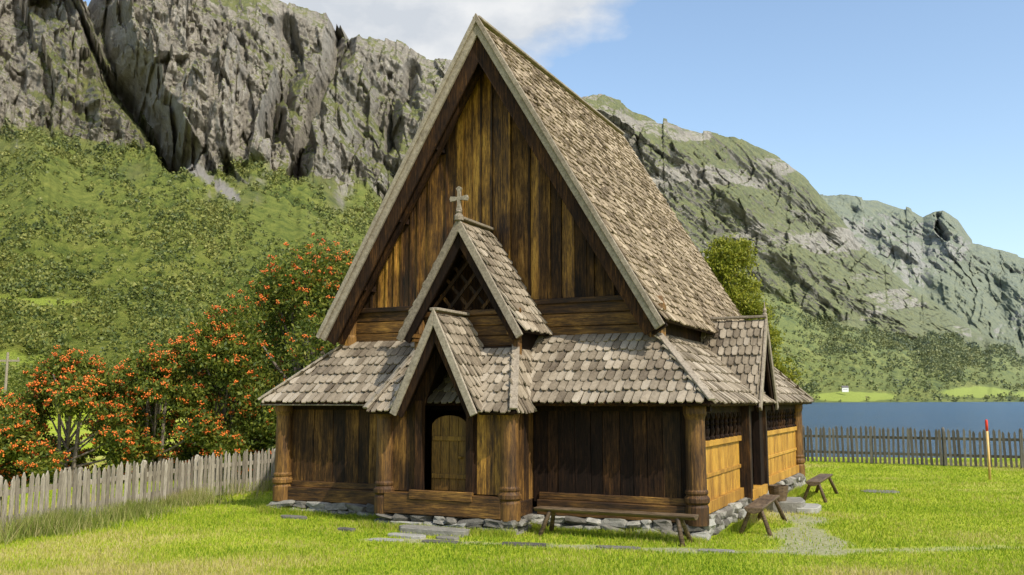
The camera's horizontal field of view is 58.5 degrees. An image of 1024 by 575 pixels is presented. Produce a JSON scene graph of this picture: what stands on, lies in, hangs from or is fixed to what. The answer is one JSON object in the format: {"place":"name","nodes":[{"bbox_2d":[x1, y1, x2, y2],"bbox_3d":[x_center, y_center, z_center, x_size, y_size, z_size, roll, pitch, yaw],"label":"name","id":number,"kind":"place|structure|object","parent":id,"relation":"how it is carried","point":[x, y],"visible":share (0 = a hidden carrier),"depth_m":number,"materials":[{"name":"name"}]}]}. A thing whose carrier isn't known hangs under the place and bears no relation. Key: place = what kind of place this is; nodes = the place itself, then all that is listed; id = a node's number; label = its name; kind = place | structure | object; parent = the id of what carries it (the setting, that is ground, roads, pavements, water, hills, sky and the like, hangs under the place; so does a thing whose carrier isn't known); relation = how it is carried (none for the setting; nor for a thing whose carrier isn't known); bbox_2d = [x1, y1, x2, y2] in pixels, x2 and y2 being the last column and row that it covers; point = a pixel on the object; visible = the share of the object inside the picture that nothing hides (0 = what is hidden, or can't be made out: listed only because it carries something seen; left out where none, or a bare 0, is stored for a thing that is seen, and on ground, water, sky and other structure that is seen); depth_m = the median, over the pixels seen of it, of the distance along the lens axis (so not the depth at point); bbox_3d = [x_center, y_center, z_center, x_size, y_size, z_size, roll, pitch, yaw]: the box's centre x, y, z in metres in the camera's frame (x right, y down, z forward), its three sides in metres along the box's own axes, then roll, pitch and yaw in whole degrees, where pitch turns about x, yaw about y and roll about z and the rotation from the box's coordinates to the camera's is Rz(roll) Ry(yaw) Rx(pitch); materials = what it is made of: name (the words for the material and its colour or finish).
{"place":"outdoors","nodes":[
{"label":"outdoors","id":0,"kind":"place"},
{"bbox_2d":[0,472,273,548],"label":"tall grass","id":1,"kind":"structure","parent":0,"point":[50,524],"depth_m":16.61,"materials":[{"name":"green plant"}]},
{"bbox_2d":[0,0,1023,401],"bbox_3d":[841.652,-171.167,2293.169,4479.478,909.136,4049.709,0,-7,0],"label":"mountain","id":2,"kind":"structure","parent":0,"point":[198,88],"depth_m":1412.42,"materials":[{"name":"grey stone"}]},
{"bbox_2d":[0,117,1023,401],"bbox_3d":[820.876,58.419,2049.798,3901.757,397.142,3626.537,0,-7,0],"label":"mountain forest","id":3,"kind":"object","parent":2,"relation":"on","point":[944,351],"visible":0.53,"depth_m":908.53,"materials":[{"name":"green plant"}]},
{"bbox_2d":[841,386,848,391],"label":"farmhouse","id":4,"kind":"object","parent":2,"relation":"on","point":[844,389],"visible":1,"depth_m":1814.73,"materials":[{"name":"white paint"}]},
{"bbox_2d":[0,386,1023,574],"bbox_3d":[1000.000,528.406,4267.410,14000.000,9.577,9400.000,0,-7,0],"label":"ground","id":5,"kind":"structure","parent":0,"point":[821,550],"depth_m":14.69,"materials":[{"name":"green plant"}]},
{"bbox_2d":[0,352,19,393],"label":"utility pole","id":6,"kind":"object","parent":5,"relation":"on","point":[7,360],"visible":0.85,"depth_m":68.73,"materials":[{"name":"grey wood"}]},
{"bbox_2d":[0,387,78,486],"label":"rowan tree","id":7,"kind":"object","parent":5,"relation":"on","point":[16,442],"visible":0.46,"depth_m":23.45,"materials":[{"name":"green plant"}]},
{"bbox_2d":[0,345,167,484],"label":"rowan tree","id":8,"kind":"object","parent":5,"relation":"on","point":[67,386],"visible":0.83,"depth_m":24.09,"materials":[{"name":"green plant"}]},
{"bbox_2d":[0,448,274,529],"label":"picket fence","id":9,"kind":"object","parent":5,"relation":"on","point":[80,496],"visible":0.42,"depth_m":18.00,"materials":[{"name":"grey wood"}]},
{"bbox_2d":[0,344,289,411],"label":"distant trees","id":10,"kind":"object","parent":5,"relation":"on","point":[16,381],"visible":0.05,"depth_m":114.95,"materials":[{"name":"green plant"}]},
{"bbox_2d":[83,339,229,481],"bbox_3d":[-9.635,3.469,25.580,4.032,4.000,3.663,0,-7,0],"label":"rowan tree","id":11,"kind":"object","parent":5,"relation":"on","point":[156,373],"visible":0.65,"depth_m":24.81,"materials":[{"name":"green plant"}]},
{"bbox_2d":[135,305,291,478],"bbox_3d":[-8.342,3.057,26.020,4.601,5.071,4.115,0,-7,0],"label":"rowan tree","id":12,"kind":"object","parent":5,"relation":"on","point":[200,343],"visible":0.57,"depth_m":25.37,"materials":[{"name":"green plant"}]},
{"bbox_2d":[169,331,286,467],"bbox_3d":[-8.936,3.642,30.167,4.098,4.878,4.719,0,-7,0],"label":"rowan tree","id":13,"kind":"object","parent":5,"relation":"on","point":[266,337],"visible":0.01,"depth_m":30.16,"materials":[{"name":"green plant"}]},
{"bbox_2d":[190,233,357,472],"bbox_3d":[-5.925,2.080,27.369,7.062,7.597,7.312,2,-7,-19],"label":"rowan tree","id":14,"kind":"object","parent":5,"relation":"on","point":[321,276],"visible":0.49,"depth_m":26.28,"materials":[{"name":"green plant"}]},
{"bbox_2d":[281,515,469,539],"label":"stepping stones","id":15,"kind":"object","parent":5,"relation":"on","point":[438,531],"visible":0.94,"depth_m":14.99,"materials":[{"name":"stone"}]},
{"bbox_2d":[254,482,811,542],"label":"foundation grass","id":16,"kind":"structure","parent":5,"relation":"on","point":[480,532],"depth_m":15.43,"materials":[{"name":"green plant"}]},
{"bbox_2d":[257,13,813,540],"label":"stave church","id":17,"kind":"structure","parent":5,"relation":"on","point":[533,305],"depth_m":17.12,"materials":[{"name":"brown wood"}]},
{"bbox_2d":[431,415,465,490],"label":"door","id":18,"kind":"structure","parent":17,"relation":"in","point":[448,432],"depth_m":16.01,"materials":[{"name":"brown wood"}]},
{"bbox_2d":[533,506,698,546],"bbox_3d":[1.624,3.809,14.624,2.700,0.463,0.552,-3,-8,25],"label":"log bench","id":19,"kind":"object","parent":5,"relation":"on","point":[679,518],"visible":0.94,"depth_m":14.52,"materials":[{"name":"brown wood"}]},
{"bbox_2d":[369,489,898,552],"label":"stepping stones","id":20,"kind":"object","parent":5,"relation":"on","point":[544,544],"visible":0.56,"depth_m":14.01,"materials":[{"name":"grey stone"}]},
{"bbox_2d":[700,233,807,383],"bbox_3d":[9.557,2.926,38.908,5.737,10.538,4.456,-3,-8,20],"label":"birch tree","id":21,"kind":"object","parent":5,"relation":"on","point":[725,259],"visible":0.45,"depth_m":38.61,"materials":[{"name":"green plant"}]},
{"bbox_2d":[739,494,786,535],"bbox_3d":[4.407,3.976,16.015,0.553,0.472,2.302,-3,-8,23],"label":"log bench","id":22,"kind":"object","parent":5,"relation":"on","point":[759,505],"visible":0.92,"depth_m":15.31,"materials":[{"name":"brown wood"}]},
{"bbox_2d":[765,497,820,513],"bbox_3d":[5.670,4.432,18.456,1.064,0.310,1.051,-3,-8,25],"label":"side door step","id":23,"kind":"object","parent":5,"relation":"on","point":[794,504],"visible":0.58,"depth_m":18.03,"materials":[{"name":"stone"}]},
{"bbox_2d":[768,484,787,500],"bbox_3d":[5.313,4.099,18.245,0.400,0.300,0.390,0,-7,0],"label":"wooden tub","id":24,"kind":"object","parent":23,"relation":"on","point":[779,489],"visible":0.89,"depth_m":18.09,"materials":[{"name":"brown wood"}]},
{"bbox_2d":[803,473,838,502],"bbox_3d":[7.039,4.576,20.871,0.553,0.472,2.400,-3,-8,25],"label":"log bench","id":25,"kind":"object","parent":5,"relation":"on","point":[818,480],"visible":0.94,"depth_m":20.09,"materials":[{"name":"brown wood"}]},
{"bbox_2d":[802,425,1023,467],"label":"picket fence","id":26,"kind":"object","parent":5,"relation":"on","point":[937,438],"visible":0.49,"depth_m":31.10,"materials":[{"name":"grey wood"}]},
{"bbox_2d":[985,419,990,479],"bbox_3d":[13.300,4.580,25.531,0.072,1.770,0.068,0,-7,0],"label":"marker pole","id":27,"kind":"object","parent":5,"relation":"on","point":[988,449],"visible":0.87,"depth_m":25.51,"materials":[{"name":"paint"}]},
{"bbox_2d":[83,0,1023,257],"label":"sky","id":28,"kind":"structure","parent":0,"point":[918,105],"materials":[{"name":"blue"}]},
{"bbox_2d":[802,402,1023,457],"bbox_3d":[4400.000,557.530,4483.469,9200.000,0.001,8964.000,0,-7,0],"label":"lake","id":29,"kind":"structure","parent":0,"point":[1004,417],"depth_m":154.26,"materials":[{"name":"liquid"}]},
{"bbox_2d":[820,194,1023,351],"bbox_3d":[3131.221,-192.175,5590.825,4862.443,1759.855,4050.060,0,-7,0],"label":"distant mountain","id":30,"kind":"structure","parent":0,"point":[941,259],"depth_m":6865.53,"materials":[{"name":"grey stone"}]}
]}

